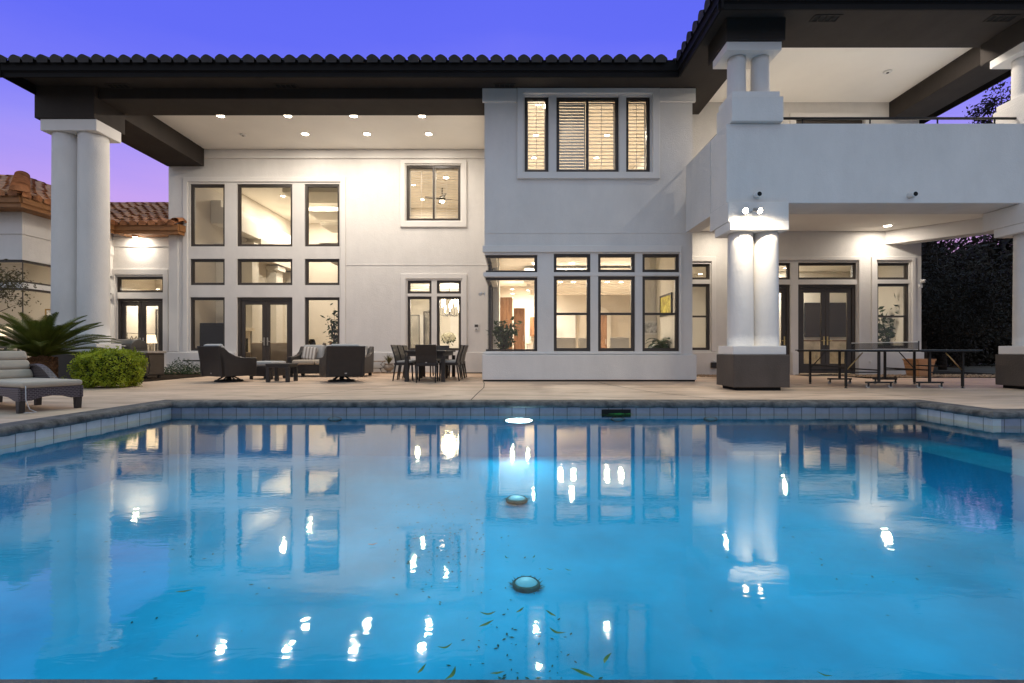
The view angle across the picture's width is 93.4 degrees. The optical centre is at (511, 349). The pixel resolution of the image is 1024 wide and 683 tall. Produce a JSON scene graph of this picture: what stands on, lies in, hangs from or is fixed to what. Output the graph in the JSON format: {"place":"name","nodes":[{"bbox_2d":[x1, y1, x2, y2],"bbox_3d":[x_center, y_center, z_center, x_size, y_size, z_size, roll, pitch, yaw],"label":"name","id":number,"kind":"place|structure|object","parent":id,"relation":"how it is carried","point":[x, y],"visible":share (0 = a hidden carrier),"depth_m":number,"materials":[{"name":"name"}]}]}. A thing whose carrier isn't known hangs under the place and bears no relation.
{"place":"outdoors","nodes":[
{"label":"outdoors","id":0,"kind":"place"},
{"bbox_2d":[140,373,203,381],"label":"planting bed ground","id":1,"kind":"structure","parent":0,"point":[168,376],"depth_m":13.34,"materials":[{"name":"brown soil"}]},
{"bbox_2d":[0,312,120,377],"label":"sago palm","id":2,"kind":"object","parent":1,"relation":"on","point":[43,341],"visible":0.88,"depth_m":9.72,"materials":[{"name":"green plant"}]},
{"bbox_2d":[111,339,165,378],"bbox_3d":[-9.871,0.254,12.584,1.320,1.027,0.624,0,0,6],"label":"barbecue grill","id":3,"kind":"object","parent":1,"relation":"on","point":[155,367],"visible":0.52,"depth_m":12.48,"materials":[{"name":"grey metal"}]},
{"bbox_2d":[164,357,200,374],"bbox_3d":[-10.017,0.507,14.601,1.272,0.547,0.835,0,0,0],"label":"shrub","id":4,"kind":"object","parent":1,"relation":"on","point":[186,370],"visible":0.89,"depth_m":14.52,"materials":[{"name":"green plant"}]},
{"bbox_2d":[0,443,736,517],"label":"pool shell wall","id":5,"kind":"structure","parent":0,"point":[20,500],"depth_m":7.00,"materials":[{"name":"blue paint"}]},
{"bbox_2d":[0,408,170,445],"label":"pool tile wall","id":6,"kind":"structure","parent":5,"relation":"attached to","point":[23,437],"depth_m":5.47,"materials":[{"name":"tile"}]},
{"bbox_2d":[171,407,915,413],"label":"pool tile wall","id":7,"kind":"structure","parent":5,"relation":"attached to","point":[656,410],"depth_m":7.00,"materials":[{"name":"tile"}]},
{"bbox_2d":[602,409,630,413],"bbox_3d":[1.522,0.927,6.981,0.519,0.105,0.033,0,0,0],"label":"skimmer","id":8,"kind":"object","parent":7,"relation":"attached to","point":[616,411],"visible":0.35,"depth_m":6.99,"materials":[{"name":"black plastic"}]},
{"bbox_2d":[916,408,1000,425],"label":"pool tile wall","id":9,"kind":"structure","parent":5,"relation":"attached to","point":[973,419],"depth_m":6.30,"materials":[{"name":"tile"}]},
{"bbox_2d":[1001,419,1023,425],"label":"pool tile wall","id":10,"kind":"structure","parent":5,"relation":"attached to","point":[1012,422],"depth_m":5.88,"materials":[{"name":"tile"}]},
{"bbox_2d":[440,332,455,347],"bbox_3d":[-2.365,-0.325,17.894,0.568,0.628,0.560,0,0,-36],"label":"flower vase","id":11,"kind":"object","parent":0,"point":[449,336],"visible":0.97,"depth_m":17.82,"materials":[{"name":"white plastic"}]},
{"bbox_2d":[0,0,1010,252],"label":"sky","id":12,"kind":"structure","parent":0,"point":[116,28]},
{"bbox_2d":[500,297,512,348],"bbox_3d":[-0.290,-0.515,16.977,0.620,2.530,0.845,0,0,0],"label":"door frame","id":13,"kind":"object","parent":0,"point":[506,307],"visible":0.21,"depth_m":16.59,"materials":[{"name":"white wood"}]},
{"bbox_2d":[0,455,1023,679],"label":"pool floor","id":14,"kind":"structure","parent":0,"point":[659,558],"depth_m":4.17,"materials":[{"name":"blue paint"}]},
{"bbox_2d":[504,495,530,504],"bbox_3d":[0.049,1.755,5.638,0.322,0.055,0.328,0,0,31],"label":"drain cover","id":15,"kind":"object","parent":14,"relation":"on","point":[516,499],"visible":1,"depth_m":5.58,"materials":[{"name":"plastic"}]},
{"bbox_2d":[508,575,544,592],"bbox_3d":[0.122,1.965,4.043,0.325,0.055,0.312,0,0,0],"label":"drain cover","id":16,"kind":"object","parent":14,"relation":"on","point":[525,584],"visible":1,"depth_m":4.00,"materials":[{"name":"plastic"}]},
{"bbox_2d":[57,482,1010,679],"bbox_3d":[-0.141,1.807,4.448,9.118,0.354,3.173,0,0,0],"label":"leaf debris","id":17,"kind":"object","parent":14,"relation":"on","point":[481,592],"visible":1,"depth_m":3.92,"materials":[{"name":"brown plant"}]},
{"bbox_2d":[907,471,1023,521],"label":"pool bench","id":18,"kind":"object","parent":14,"relation":"on","point":[1007,503],"visible":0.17,"depth_m":5.19,"materials":[{"name":"blue paint"}]},
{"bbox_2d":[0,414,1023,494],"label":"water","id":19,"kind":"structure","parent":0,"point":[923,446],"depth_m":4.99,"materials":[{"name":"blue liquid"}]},
{"bbox_2d":[0,372,1023,423],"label":"pool deck","id":20,"kind":"structure","parent":0,"point":[984,392],"depth_m":8.76,"materials":[{"name":"concrete"}]},
{"bbox_2d":[0,351,82,413],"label":"sun lounger","id":21,"kind":"object","parent":20,"relation":"on","point":[23,380],"visible":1,"depth_m":6.24,"materials":[{"name":"wicker"}]},
{"bbox_2d":[66,345,148,387],"bbox_3d":[-8.089,0.368,9.760,1.211,0.893,1.177,0,0,0],"label":"boxwood bush","id":22,"kind":"object","parent":20,"relation":"on","point":[110,367],"visible":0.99,"depth_m":9.44,"materials":[{"name":"green plant"}]},
{"bbox_2d":[197,344,256,381],"bbox_3d":[-6.734,0.325,11.420,0.860,0.889,0.927,0,0,30],"label":"swivel chair","id":23,"kind":"object","parent":20,"relation":"on","point":[219,360],"visible":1,"depth_m":11.11,"materials":[{"name":"grey wicker"}]},
{"bbox_2d":[250,361,285,379],"bbox_3d":[-6.315,0.540,12.500,0.680,0.460,0.600,0,0,12],"label":"ottoman","id":24,"kind":"object","parent":20,"relation":"on","point":[261,369],"visible":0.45,"depth_m":12.22,"materials":[{"name":"wicker"}]},
{"bbox_2d":[265,363,297,381],"bbox_3d":[-5.452,0.555,11.450,0.540,0.430,0.540,0,0,-2],"label":"side table","id":25,"kind":"object","parent":20,"relation":"on","point":[277,366],"visible":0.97,"depth_m":11.21,"materials":[{"name":"grey wicker"}]},
{"bbox_2d":[287,345,373,376],"bbox_3d":[-5.130,0.322,13.779,2.140,0.895,0.998,0,0,0],"label":"patio sofa","id":26,"kind":"object","parent":20,"relation":"on","point":[306,358],"visible":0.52,"depth_m":13.80,"materials":[{"name":"wicker"}]},
{"bbox_2d":[319,344,365,381],"bbox_3d":[-4.023,0.325,11.421,0.860,0.889,0.927,0,0,-32],"label":"swivel chair","id":27,"kind":"object","parent":20,"relation":"on","point":[340,361],"visible":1,"depth_m":11.09,"materials":[{"name":"grey wicker"}]},
{"bbox_2d":[384,354,393,372],"bbox_3d":[-3.952,0.439,15.457,0.600,0.662,0.640,0,0,0],"label":"urn planter","id":28,"kind":"object","parent":20,"relation":"on","point":[388,366],"visible":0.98,"depth_m":15.37,"materials":[{"name":"stone"}]},
{"bbox_2d":[391,345,415,380],"bbox_3d":[-2.653,0.334,11.850,0.548,0.876,0.480,0,0,0],"label":"dining chair","id":29,"kind":"object","parent":20,"relation":"on","point":[398,361],"visible":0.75,"depth_m":11.64,"materials":[{"name":"wicker"}]},
{"bbox_2d":[397,345,420,378],"bbox_3d":[-2.653,0.334,12.450,0.548,0.876,0.480,0,0,0],"label":"dining chair","id":30,"kind":"object","parent":20,"relation":"on","point":[401,351],"visible":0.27,"depth_m":12.39,"materials":[{"name":"wicker"}]},
{"bbox_2d":[415,345,438,382],"bbox_3d":[-1.978,0.334,11.247,0.480,0.876,0.548,0,0,-3],"label":"dining chair","id":31,"kind":"object","parent":20,"relation":"on","point":[426,355],"visible":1,"depth_m":11.05,"materials":[{"name":"wicker"}]},
{"bbox_2d":[404,350,455,381],"bbox_3d":[-2.060,0.403,12.450,0.960,0.735,2.160,0,0,0],"label":"dining table","id":32,"kind":"object","parent":20,"relation":"on","point":[442,353],"visible":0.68,"depth_m":11.40,"materials":[{"name":"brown wood"}]},
{"bbox_2d":[430,345,448,376],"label":"dining chair","id":33,"kind":"object","parent":20,"relation":"on","point":[442,347],"visible":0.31,"depth_m":13.84,"materials":[{"name":"wicker"}]},
{"bbox_2d":[439,345,463,380],"bbox_3d":[-1.487,0.334,11.850,0.548,0.876,0.480,0,0,0],"label":"dining chair","id":34,"kind":"object","parent":20,"relation":"on","point":[456,362],"visible":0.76,"depth_m":11.63,"materials":[{"name":"wicker"}]},
{"bbox_2d":[446,345,466,378],"bbox_3d":[-1.467,0.334,12.450,0.548,0.876,0.480,0,0,0],"label":"dining chair","id":35,"kind":"object","parent":20,"relation":"on","point":[461,360],"visible":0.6,"depth_m":12.37,"materials":[{"name":"wicker"}]},
{"bbox_2d":[447,345,468,377],"bbox_3d":[-1.467,0.334,13.050,0.548,0.876,0.480,0,0,0],"label":"dining chair","id":36,"kind":"object","parent":20,"relation":"on","point":[464,365],"visible":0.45,"depth_m":13.10,"materials":[{"name":"wicker"}]},
{"bbox_2d":[0,400,1023,682],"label":"pool coping","id":37,"kind":"object","parent":20,"relation":"on","point":[24,426],"visible":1,"depth_m":6.79,"materials":[{"name":"concrete"}]},
{"bbox_2d":[795,341,982,387],"bbox_3d":[7.730,0.307,10.080,2.740,0.925,1.844,0,0,0],"label":"tennis table","id":38,"kind":"object","parent":20,"relation":"on","point":[878,372],"visible":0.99,"depth_m":9.52,"materials":[{"name":"black metal"}]},
{"bbox_2d":[557,338,575,347],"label":"kitchen island","id":39,"kind":"structure","parent":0,"point":[566,342],"depth_m":12.86,"materials":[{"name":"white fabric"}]},
{"bbox_2d":[609,337,629,347],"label":"kitchen island","id":40,"kind":"structure","parent":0,"point":[619,342],"depth_m":12.66,"materials":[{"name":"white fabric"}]},
{"bbox_2d":[804,340,845,363],"bbox_3d":[10.650,0.225,16.503,2.340,1.050,0.595,0,0,0],"label":"marble bar","id":41,"kind":"object","parent":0,"point":[815,345],"visible":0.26,"depth_m":16.24,"materials":[{"name":"beige stone"}]},
{"bbox_2d":[804,342,816,363],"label":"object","id":42,"kind":"structure","parent":41,"relation":"in","point":[807,345],"depth_m":16.24,"materials":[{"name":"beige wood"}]},
{"bbox_2d":[817,342,838,363],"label":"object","id":43,"kind":"structure","parent":41,"relation":"in","point":[833,345],"depth_m":16.24,"materials":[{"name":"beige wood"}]},
{"bbox_2d":[821,371,994,377],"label":"planting bed ground","id":44,"kind":"structure","parent":0,"point":[967,373],"depth_m":13.32,"materials":[{"name":"brown soil"}]},
{"bbox_2d":[832,374,994,376],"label":"gravel","id":45,"kind":"structure","parent":44,"relation":"on","point":[933,375],"depth_m":13.55,"materials":[{"name":"gravel"}]},
{"bbox_2d":[902,359,936,376],"bbox_3d":[11.304,0.520,13.400,0.520,0.500,0.520,0,0,-4],"label":"terracotta planter","id":46,"kind":"object","parent":44,"relation":"on","point":[918,372],"visible":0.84,"depth_m":13.20,"materials":[{"name":"orange ceramic"}]},
{"bbox_2d":[933,363,994,373],"bbox_3d":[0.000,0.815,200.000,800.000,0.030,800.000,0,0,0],"label":"ground","id":47,"kind":"structure","parent":0,"point":[981,369],"depth_m":18.90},
{"bbox_2d":[0,259,41,312],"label":"sparse tree","id":48,"kind":"object","parent":47,"relation":"on","point":[15,278],"visible":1,"depth_m":10.19,"materials":[{"name":"green plant"}]},
{"bbox_2d":[0,0,1023,389],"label":"house","id":49,"kind":"structure","parent":47,"relation":"on","point":[808,118],"depth_m":11.60,"materials":[{"name":"white paint"}]},
{"bbox_2d":[0,260,110,293],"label":"wall trim","id":50,"kind":"structure","parent":49,"relation":"in","point":[1,261],"depth_m":13.28,"materials":[{"name":"beige paint"}]},
{"bbox_2d":[122,302,141,339],"bbox_3d":[-12.758,-0.433,16.177,0.666,2.316,0.126,0,0,0],"label":"door","id":51,"kind":"structure","parent":49,"relation":"in","point":[124,304],"depth_m":16.19,"materials":[{"name":"brown metal"}]},
{"bbox_2d":[117,277,162,291],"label":"window","id":52,"kind":"structure","parent":49,"relation":"in","point":[119,279],"depth_m":16.15,"materials":[{"name":"brown metal"}]},
{"bbox_2d":[142,302,160,350],"bbox_3d":[-12.085,-0.433,16.177,0.666,2.316,0.126,0,0,0],"label":"door","id":53,"kind":"structure","parent":49,"relation":"in","point":[144,304],"depth_m":16.19,"materials":[{"name":"brown metal"}]},
{"bbox_2d":[191,184,224,245],"bbox_3d":[-10.009,-4.399,15.945,1.137,2.049,0.090,0,0,0],"label":"window","id":54,"kind":"structure","parent":49,"relation":"in","point":[193,186],"depth_m":15.90,"materials":[{"name":"brown metal"}]},
{"bbox_2d":[191,259,224,284],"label":"window","id":55,"kind":"structure","parent":49,"relation":"in","point":[193,261],"depth_m":15.90,"materials":[{"name":"brown metal"}]},
{"bbox_2d":[191,297,224,350],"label":"window","id":56,"kind":"structure","parent":49,"relation":"in","point":[193,299],"depth_m":15.90,"materials":[{"name":"brown metal"}]},
{"bbox_2d":[241,300,265,360],"bbox_3d":[-8.537,-0.443,15.927,0.810,2.336,0.126,0,0,0],"label":"door","id":57,"kind":"structure","parent":49,"relation":"in","point":[243,302],"depth_m":15.94,"materials":[{"name":"brown metal"}]},
{"bbox_2d":[238,184,291,245],"bbox_3d":[-8.128,-4.399,15.945,1.821,2.049,0.090,0,0,0],"label":"window","id":58,"kind":"structure","parent":49,"relation":"in","point":[240,186],"depth_m":15.90,"materials":[{"name":"brown metal"}]},
{"bbox_2d":[238,259,291,284],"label":"window","id":59,"kind":"structure","parent":49,"relation":"in","point":[240,261],"depth_m":15.90,"materials":[{"name":"brown metal"}]},
{"bbox_2d":[246,343,309,361],"bbox_3d":[-8.433,0.210,17.885,2.480,0.880,0.930,0,0,-4],"label":"indoor sofa","id":60,"kind":"object","parent":49,"relation":"on","point":[278,351],"visible":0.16,"depth_m":17.41,"materials":[{"name":"beige fabric"}]},
{"bbox_2d":[266,300,289,362],"bbox_3d":[-7.719,-0.443,15.927,0.810,2.336,0.126,0,0,0],"label":"door","id":61,"kind":"structure","parent":49,"relation":"in","point":[268,302],"depth_m":15.94,"materials":[{"name":"brown metal"}]},
{"bbox_2d":[305,184,338,245],"bbox_3d":[-6.240,-4.399,15.945,1.142,2.049,0.090,0,0,0],"label":"window","id":62,"kind":"structure","parent":49,"relation":"in","point":[307,186],"depth_m":15.90,"materials":[{"name":"brown metal"}]},
{"bbox_2d":[305,259,338,284],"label":"window","id":63,"kind":"structure","parent":49,"relation":"in","point":[307,261],"depth_m":15.90,"materials":[{"name":"brown metal"}]},
{"bbox_2d":[305,297,338,344],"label":"window","id":64,"kind":"structure","parent":49,"relation":"in","point":[307,299],"depth_m":15.90,"materials":[{"name":"brown metal"}]},
{"bbox_2d":[320,303,337,343],"bbox_3d":[-6.210,-0.421,16.875,0.609,2.341,0.759,0,0,34],"label":"indoor tree","id":65,"kind":"object","parent":49,"relation":"on","point":[334,329],"visible":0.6,"depth_m":16.79,"materials":[{"name":"green plant"}]},
{"bbox_2d":[411,315,419,347],"bbox_3d":[-4.160,-0.480,20.620,0.420,1.960,0.060,0,0,0],"label":"glass panel picture","id":66,"kind":"object","parent":49,"relation":"attached to","point":[415,329],"visible":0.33,"depth_m":20.60,"materials":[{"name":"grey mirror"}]},
{"bbox_2d":[408,281,430,293],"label":"window","id":67,"kind":"structure","parent":49,"relation":"in","point":[409,282],"depth_m":15.90,"materials":[{"name":"brown metal"}]},
{"bbox_2d":[408,297,430,350],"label":"window","id":68,"kind":"structure","parent":49,"relation":"in","point":[409,298],"depth_m":15.90,"materials":[{"name":"brown metal"}]},
{"bbox_2d":[423,311,428,344],"bbox_3d":[-3.628,-0.780,21.475,0.620,1.800,0.030,0,0,0],"label":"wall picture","id":69,"kind":"object","parent":49,"relation":"attached to","point":[425,327],"depth_m":21.47,"materials":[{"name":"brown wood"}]},
{"bbox_2d":[407,166,459,220],"bbox_3d":[-2.584,-5.133,15.996,1.776,1.821,0.191,0,0,0],"label":"window","id":70,"kind":"structure","parent":49,"relation":"in","point":[410,169],"depth_m":16.01,"materials":[{"name":"brown metal"}]},
{"bbox_2d":[437,281,460,293],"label":"window","id":71,"kind":"structure","parent":49,"relation":"in","point":[438,282],"depth_m":15.90,"materials":[{"name":"brown metal"}]},
{"bbox_2d":[437,297,460,350],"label":"window","id":72,"kind":"structure","parent":49,"relation":"in","point":[438,298],"depth_m":15.90,"materials":[{"name":"brown metal"}]},
{"bbox_2d":[441,285,458,316],"bbox_3d":[-2.352,-1.801,18.007,0.671,1.158,0.794,0,0,20],"label":"chandelier","id":73,"kind":"object","parent":49,"relation":"hanging from","point":[450,306],"visible":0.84,"depth_m":17.99,"materials":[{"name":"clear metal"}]},
{"bbox_2d":[450,317,458,347],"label":"interior door","id":74,"kind":"structure","parent":49,"relation":"in","point":[454,321],"depth_m":21.50,"materials":[{"name":"white paint"}]},
{"bbox_2d":[486,316,521,348],"bbox_3d":[-0.182,-0.070,12.715,0.923,1.639,0.939,0,0,-16],"label":"potted plant","id":75,"kind":"object","parent":49,"relation":"on","point":[502,334],"visible":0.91,"depth_m":12.62,"materials":[{"name":"green plant"}]},
{"bbox_2d":[486,255,536,271],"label":"window","id":76,"kind":"structure","parent":49,"relation":"in","point":[490,269],"depth_m":11.60,"materials":[{"name":"brown metal"}]},
{"bbox_2d":[486,278,536,350],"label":"window","id":77,"kind":"structure","parent":49,"relation":"in","point":[490,288],"depth_m":11.60,"materials":[{"name":"brown metal"}]},
{"bbox_2d":[514,308,524,348],"bbox_3d":[0.280,-0.415,18.878,0.440,2.330,0.645,0,0,0],"label":"door frame","id":78,"kind":"object","parent":49,"relation":"on","point":[519,315],"visible":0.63,"depth_m":18.59,"materials":[{"name":"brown wood"}]},
{"bbox_2d":[525,97,547,171],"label":"window","id":79,"kind":"structure","parent":49,"relation":"in","point":[527,99],"depth_m":11.62,"materials":[{"name":"brown metal"}]},
{"bbox_2d":[557,315,575,347],"bbox_3d":[2.200,-0.390,20.545,1.000,2.280,0.090,0,0,0],"label":"interior door","id":80,"kind":"structure","parent":49,"relation":"in","point":[566,324],"depth_m":20.50,"materials":[{"name":"white paint"}]},
{"bbox_2d":[554,254,589,271],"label":"window","id":81,"kind":"structure","parent":49,"relation":"in","point":[556,256],"depth_m":11.60,"materials":[{"name":"brown metal"}]},
{"bbox_2d":[554,277,589,350],"bbox_3d":[1.440,-0.846,11.645,0.874,1.796,0.090,0,0,0],"label":"window","id":82,"kind":"structure","parent":49,"relation":"in","point":[587,279],"depth_m":11.60,"materials":[{"name":"brown metal"}]},
{"bbox_2d":[556,97,617,171],"bbox_3d":[1.811,-5.147,11.696,1.491,1.802,0.191,0,0,0],"label":"window","id":83,"kind":"structure","parent":49,"relation":"in","point":[563,145],"depth_m":11.75,"materials":[{"name":"brown metal"}]},
{"bbox_2d":[601,315,606,347],"bbox_3d":[3.568,-0.290,19.027,0.265,2.080,0.545,0,0,0],"label":"tall cabinet","id":84,"kind":"object","parent":49,"relation":"on","point":[603,331],"visible":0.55,"depth_m":18.78,"materials":[{"name":"brown wood"}]},
{"bbox_2d":[598,254,634,271],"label":"window","id":85,"kind":"structure","parent":49,"relation":"in","point":[632,256],"depth_m":11.60,"materials":[{"name":"brown metal"}]},
{"bbox_2d":[598,277,634,350],"bbox_3d":[2.505,-0.846,11.645,0.882,1.796,0.090,0,0,0],"label":"window","id":86,"kind":"structure","parent":49,"relation":"in","point":[632,279],"depth_m":11.60,"materials":[{"name":"brown metal"}]},
{"bbox_2d":[626,97,649,171],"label":"window","id":87,"kind":"structure","parent":49,"relation":"in","point":[646,105],"depth_m":11.71,"materials":[{"name":"brown metal"}]},
{"bbox_2d":[645,321,656,334],"bbox_3d":[3.856,-0.592,13.380,0.460,0.380,0.030,0,0,0],"label":"wall picture","id":88,"kind":"object","parent":49,"relation":"attached to","point":[650,327],"depth_m":13.38,"materials":[{"name":"white paint"}]},
{"bbox_2d":[646,337,670,347],"bbox_3d":[3.892,0.227,12.499,0.900,1.045,0.867,0,0,0],"label":"potted fern","id":89,"kind":"object","parent":49,"relation":"on","point":[661,343],"visible":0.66,"depth_m":12.35,"materials":[{"name":"green plant"}]},
{"bbox_2d":[642,254,678,271],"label":"window","id":90,"kind":"structure","parent":49,"relation":"in","point":[676,256],"depth_m":11.60,"materials":[{"name":"brown metal"}]},
{"bbox_2d":[642,277,678,350],"bbox_3d":[3.566,-0.846,11.645,0.882,1.796,0.090,0,0,0],"label":"window","id":91,"kind":"structure","parent":49,"relation":"in","point":[676,279],"depth_m":11.60,"materials":[{"name":"brown metal"}]},
{"bbox_2d":[660,292,671,316],"bbox_3d":[3.997,-1.143,12.550,0.030,0.560,0.950,0,0,0],"label":"wall picture","id":92,"kind":"object","parent":49,"relation":"attached to","point":[665,303],"depth_m":12.48,"materials":[{"name":"yellow paper"}]},
{"bbox_2d":[692,264,708,278],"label":"window","id":93,"kind":"structure","parent":49,"relation":"in","point":[693,265],"depth_m":14.45,"materials":[{"name":"brown metal"}]},
{"bbox_2d":[692,284,708,349],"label":"window","id":94,"kind":"structure","parent":49,"relation":"in","point":[693,285],"depth_m":14.45,"materials":[{"name":"brown metal"}]},
{"bbox_2d":[742,208,762,215],"bbox_3d":[4.420,-2.558,8.934,0.362,0.136,0.211,0,0,0],"label":"flood light","id":95,"kind":"object","parent":49,"relation":"attached to","point":[746,211],"visible":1,"depth_m":8.87,"materials":[{"name":"white plastic"}]},
{"bbox_2d":[779,288,785,345],"bbox_3d":[7.656,-0.556,14.477,1.135,2.562,0.126,0,0,0],"label":"door","id":96,"kind":"structure","parent":49,"relation":"in","point":[781,290],"depth_m":14.49,"materials":[{"name":"brown metal"}]},
{"bbox_2d":[800,288,824,372],"bbox_3d":[9.025,-0.556,14.477,0.772,2.562,0.126,0,0,0],"label":"door","id":97,"kind":"structure","parent":49,"relation":"in","point":[804,368],"depth_m":14.49,"materials":[{"name":"brown metal"}]},
{"bbox_2d":[804,303,845,336],"bbox_3d":[11.020,-1.030,16.948,1.500,1.200,0.063,0,0,0],"label":"television","id":98,"kind":"object","parent":49,"relation":"attached to","point":[812,319],"visible":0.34,"depth_m":16.92,"materials":[{"name":"black plastic"}]},
{"bbox_2d":[798,263,855,278],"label":"window","id":99,"kind":"structure","parent":49,"relation":"in","point":[853,265],"depth_m":14.45,"materials":[{"name":"brown metal"}]},
{"bbox_2d":[825,288,850,372],"bbox_3d":[9.805,-0.556,14.477,0.772,2.562,0.126,0,0,0],"label":"door","id":100,"kind":"structure","parent":49,"relation":"in","point":[827,290],"depth_m":14.49,"materials":[{"name":"brown metal"}]},
{"bbox_2d":[878,293,898,345],"bbox_3d":[11.892,-0.505,15.334,0.730,2.510,1.267,0,0,0],"label":"indoor tree","id":101,"kind":"object","parent":49,"relation":"on","point":[883,332],"visible":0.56,"depth_m":15.19,"materials":[{"name":"green plant"}]},
{"bbox_2d":[878,263,907,278],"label":"window","id":102,"kind":"structure","parent":49,"relation":"in","point":[905,265],"depth_m":14.45,"materials":[{"name":"brown metal"}]},
{"bbox_2d":[878,284,907,347],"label":"window","id":103,"kind":"structure","parent":49,"relation":"in","point":[905,286],"depth_m":14.46,"materials":[{"name":"brown metal"}]},
{"bbox_2d":[922,234,998,268],"bbox_3d":[25.419,-4.608,28.934,9.846,10.856,8.541,0,0,37],"label":"tall tree","id":104,"kind":"object","parent":47,"relation":"on","point":[962,242],"visible":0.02,"depth_m":27.40,"materials":[{"name":"green plant"}]},
{"bbox_2d":[921,236,1012,365],"bbox_3d":[21.306,-2.598,23.505,17.755,6.973,2.440,0,0,0],"label":"hedge foliage","id":105,"kind":"object","parent":47,"relation":"on","point":[993,249],"depth_m":22.68,"materials":[{"name":"green plant"}]},
{"bbox_2d":[921,258,1012,366],"bbox_3d":[14.287,-1.274,17.392,5.629,4.188,5.607,0,0,0],"label":"yard tree","id":106,"kind":"object","parent":47,"relation":"on","point":[929,320],"visible":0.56,"depth_m":16.34,"materials":[{"name":"green plant"}]},
{"bbox_2d":[921,239,1012,369],"bbox_3d":[16.776,-2.011,18.266,7.736,5.662,6.517,0,0,0],"label":"yard tree","id":107,"kind":"object","parent":47,"relation":"on","point":[986,306],"visible":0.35,"depth_m":17.66,"materials":[{"name":"green plant"}]},
{"bbox_2d":[921,237,1012,365],"bbox_3d":[19.845,-2.126,21.813,6.330,5.891,7.517,0,0,0],"label":"yard tree","id":108,"kind":"object","parent":47,"relation":"on","point":[988,261],"visible":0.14,"depth_m":20.66,"materials":[{"name":"green plant"}]},
{"bbox_2d":[962,81,1010,266],"bbox_3d":[25.462,-6.564,25.033,4.437,14.767,3.882,0,0,0],"label":"tall tree","id":109,"kind":"object","parent":47,"relation":"on","point":[990,104],"visible":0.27,"depth_m":24.95,"materials":[{"name":"green plant"}]},
{"bbox_3d":[-10.250,0.420,16.927,1.300,0.660,0.445,0,0,0],"label":"media stand","id":110,"kind":"object","parent":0,"visible":0},
{"bbox_2d":[200,323,222,345],"bbox_3d":[-10.250,-0.419,16.900,1.250,0.981,0.211,0,0,-8],"label":"television","id":111,"kind":"object","parent":110,"relation":"on","point":[211,333],"visible":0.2,"depth_m":16.83,"materials":[{"name":"black plastic"}]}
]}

